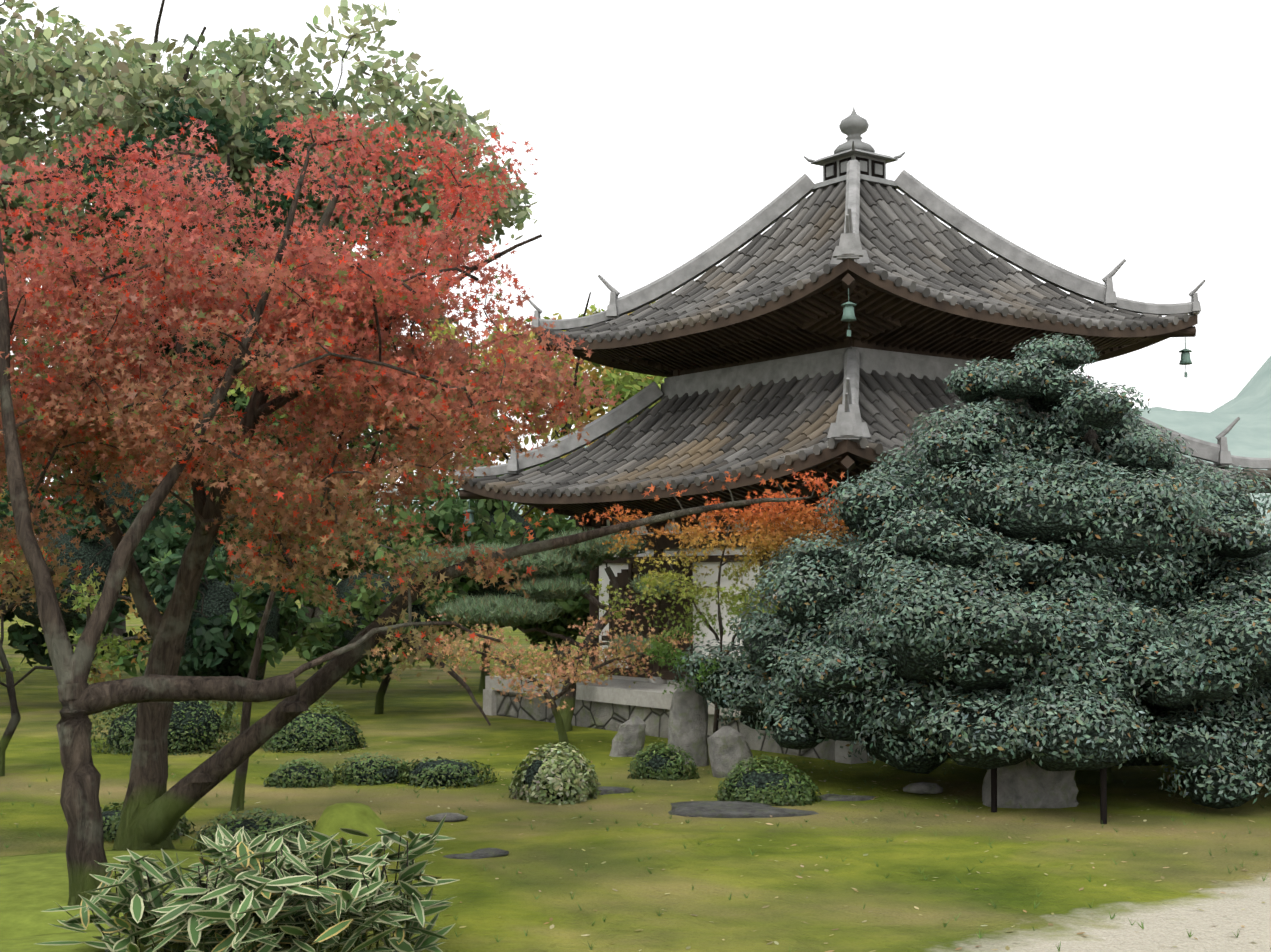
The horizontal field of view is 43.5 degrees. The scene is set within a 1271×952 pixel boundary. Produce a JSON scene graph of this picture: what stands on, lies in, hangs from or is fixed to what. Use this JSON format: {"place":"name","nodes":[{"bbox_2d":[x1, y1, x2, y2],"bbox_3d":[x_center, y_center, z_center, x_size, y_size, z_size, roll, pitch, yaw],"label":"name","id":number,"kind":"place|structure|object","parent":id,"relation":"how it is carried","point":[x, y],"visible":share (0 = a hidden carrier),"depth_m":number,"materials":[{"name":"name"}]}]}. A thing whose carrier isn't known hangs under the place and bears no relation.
{"place":"outdoors","nodes":[
{"label":"outdoors","id":0,"kind":"place"},
{"bbox_2d":[0,579,1270,951],"bbox_3d":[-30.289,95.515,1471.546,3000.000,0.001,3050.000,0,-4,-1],"label":"ground","id":1,"kind":"structure","parent":0,"point":[442,715],"depth_m":9.79,"materials":[{"name":"green plant"}]},
{"bbox_2d":[0,499,15,560],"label":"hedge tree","id":2,"kind":"object","parent":1,"relation":"on","point":[7,520],"visible":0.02,"depth_m":20.87,"materials":[{"name":"green plant"}]},
{"bbox_2d":[4,166,39,315],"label":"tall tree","id":3,"kind":"object","parent":1,"relation":"on","point":[15,265],"visible":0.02,"depth_m":32.20,"materials":[{"name":"green plant"}]},
{"bbox_2d":[0,324,108,541],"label":"tree","id":4,"kind":"object","parent":1,"relation":"on","point":[5,476],"visible":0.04,"depth_m":24.13,"materials":[{"name":"green plant"}]},
{"bbox_2d":[0,466,161,776],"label":"tree","id":5,"kind":"object","parent":1,"relation":"on","point":[6,670],"visible":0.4,"depth_m":13.22,"materials":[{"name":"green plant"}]},
{"bbox_2d":[0,479,191,706],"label":"tree","id":6,"kind":"object","parent":1,"relation":"on","point":[157,542],"visible":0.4,"depth_m":19.44,"materials":[{"name":"green plant"}]},
{"bbox_2d":[0,0,360,643],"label":"tall tree","id":7,"kind":"object","parent":1,"relation":"on","point":[125,91],"visible":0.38,"depth_m":32.45,"materials":[{"name":"green plant"}]},
{"bbox_2d":[27,366,351,666],"bbox_3d":[-6.629,0.770,23.446,4.671,4.948,3.601,0,-4,-1],"label":"tree","id":8,"kind":"object","parent":1,"relation":"on","point":[243,400],"visible":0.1,"depth_m":23.31,"materials":[{"name":"green plant"}]},
{"bbox_2d":[44,96,370,422],"bbox_3d":[-7.681,-1.748,27.658,6.112,10.492,5.153,0,-4,-1],"label":"dark conifer tree","id":9,"kind":"object","parent":1,"relation":"on","point":[284,142],"visible":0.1,"depth_m":27.91,"materials":[{"name":"green plant"}]},
{"bbox_2d":[106,539,336,730],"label":"tree","id":10,"kind":"object","parent":1,"relation":"on","point":[223,629],"visible":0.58,"depth_m":16.87,"materials":[{"name":"green plant"}]},
{"bbox_2d":[36,815,457,951],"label":"variegated shrub","id":11,"kind":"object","parent":1,"relation":"on","point":[236,902],"depth_m":6.62,"materials":[{"name":"green plant"}]},
{"bbox_2d":[123,429,393,679],"bbox_3d":[-5.104,1.213,20.975,3.763,3.747,3.089,0,-4,-1],"label":"hedge tree","id":12,"kind":"object","parent":1,"relation":"on","point":[177,517],"visible":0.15,"depth_m":20.66,"materials":[{"name":"green plant"}]},
{"bbox_2d":[95,0,538,651],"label":"tall tree","id":13,"kind":"object","parent":1,"relation":"on","point":[229,88],"visible":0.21,"depth_m":33.84,"materials":[{"name":"green plant"}]},
{"bbox_2d":[223,342,482,679],"bbox_3d":[-4.637,0.480,25.396,4.771,5.786,4.286,0,-4,-1],"label":"maple tree","id":14,"kind":"object","parent":1,"relation":"on","point":[368,444],"visible":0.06,"depth_m":24.19,"materials":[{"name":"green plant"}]},
{"bbox_2d":[281,523,475,713],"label":"tree","id":15,"kind":"object","parent":1,"relation":"on","point":[368,606],"visible":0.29,"depth_m":18.95,"materials":[{"name":"green plant"}]},
{"bbox_2d":[0,105,844,907],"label":"maple tree","id":16,"kind":"object","parent":1,"relation":"on","point":[364,309],"visible":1,"depth_m":8.75,"materials":[{"name":"red plant"}]},
{"bbox_2d":[89,696,821,855],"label":"clipped shrubs","id":17,"kind":"object","parent":1,"relation":"on","point":[555,775],"visible":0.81,"depth_m":12.58,"materials":[{"name":"green plant"}]},
{"bbox_2d":[356,429,589,692],"bbox_3d":[-2.284,1.266,22.529,3.989,3.836,3.194,0,-4,-1],"label":"hedge tree","id":18,"kind":"object","parent":1,"relation":"on","point":[497,520],"visible":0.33,"depth_m":22.11,"materials":[{"name":"green plant"}]},
{"bbox_2d":[360,589,694,747],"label":"small tree","id":19,"kind":"object","parent":1,"relation":"on","point":[553,680],"visible":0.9,"depth_m":15.38,"materials":[{"name":"orange plant"}]},
{"bbox_2d":[0,674,1078,951],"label":"garden rocks","id":20,"kind":"object","parent":1,"relation":"on","point":[32,886],"visible":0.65,"depth_m":10.79,"materials":[{"name":"grey stone"}]},
{"bbox_2d":[416,292,667,670],"bbox_3d":[-1.198,0.059,26.546,5.357,6.768,4.276,0,-4,-1],"label":"maple tree","id":21,"kind":"object","parent":1,"relation":"on","point":[637,383],"visible":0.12,"depth_m":26.26,"materials":[{"name":"green plant"}]},
{"bbox_2d":[405,527,682,731],"bbox_3d":[-0.991,1.650,17.079,2.894,2.262,1.267,0,-4,-1],"label":"pine tree","id":22,"kind":"object","parent":1,"relation":"on","point":[553,565],"visible":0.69,"depth_m":16.89,"materials":[{"name":"green plant"}]},
{"bbox_2d":[512,515,588,650],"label":"hedge tree","id":23,"kind":"object","parent":1,"relation":"on","point":[534,638],"depth_m":24.04,"materials":[{"name":"green plant"}]},
{"bbox_2d":[557,366,651,436],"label":"tree","id":24,"kind":"object","parent":1,"relation":"on","point":[603,409],"depth_m":29.28,"materials":[{"name":"green plant"}]},
{"bbox_2d":[0,738,1270,951],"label":"leaf litter","id":25,"kind":"object","parent":1,"relation":"on","point":[788,848],"visible":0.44,"depth_m":9.57,"materials":[{"name":"brown plant"}]},
{"bbox_2d":[483,672,877,763],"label":"temple platform","id":26,"kind":"structure","parent":1,"relation":"on","point":[613,704],"depth_m":17.08,"materials":[{"name":"stone"}]},
{"bbox_2d":[582,471,860,732],"bbox_3d":[0.747,1.272,13.753,2.586,2.558,2.119,-2,-4,25],"label":"maple tree","id":27,"kind":"object","parent":1,"relation":"on","point":[770,539],"visible":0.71,"depth_m":13.63,"materials":[{"name":"orange plant"}]},
{"bbox_2d":[672,333,1270,823],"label":"evergreen tree","id":28,"kind":"object","parent":1,"relation":"on","point":[1078,579],"visible":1,"depth_m":11.67,"materials":[{"name":"green plant"}]},
{"bbox_2d":[0,0,1270,497],"label":"sky","id":29,"kind":"structure","parent":0,"point":[1089,136],"materials":[{"name":"white"}]},
{"bbox_2d":[338,356,1270,577],"bbox_3d":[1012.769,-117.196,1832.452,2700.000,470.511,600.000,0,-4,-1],"label":"mountain","id":30,"kind":"structure","parent":0,"point":[1249,433],"depth_m":1893.88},
{"bbox_2d":[459,273,1270,683],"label":"temple","id":31,"kind":"structure","parent":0,"point":[815,323],"depth_m":17.17,"materials":[{"name":"brown wood"}]},
{"bbox_2d":[452,160,1270,477],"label":"roof ridges","id":32,"kind":"object","parent":31,"relation":"attached to","point":[850,424],"visible":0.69,"depth_m":18.38,"materials":[{"name":"grey tile"}]},
{"bbox_2d":[458,368,1270,505],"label":"temple roof","id":33,"kind":"structure","parent":31,"relation":"attached to","point":[695,439],"depth_m":16.78,"materials":[{"name":"grey tile"}]},
{"bbox_2d":[535,180,1197,376],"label":"temple roof","id":34,"kind":"structure","parent":31,"relation":"attached to","point":[917,254],"depth_m":17.63,"materials":[{"name":"grey tile"}]},
{"bbox_2d":[804,107,904,191],"bbox_3d":[2.593,-3.899,18.907,0.854,1.010,0.854,3,-5,-36],"label":"roof finial","id":35,"kind":"object","parent":34,"relation":"on","point":[853,126],"visible":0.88,"depth_m":18.74,"materials":[{"name":"grey stone"}]},
{"bbox_2d":[463,288,1270,535],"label":"wind bells","id":36,"kind":"object","parent":31,"relation":"hanging from","point":[849,316],"visible":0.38,"depth_m":18.10,"materials":[{"name":"metal"}]}
]}

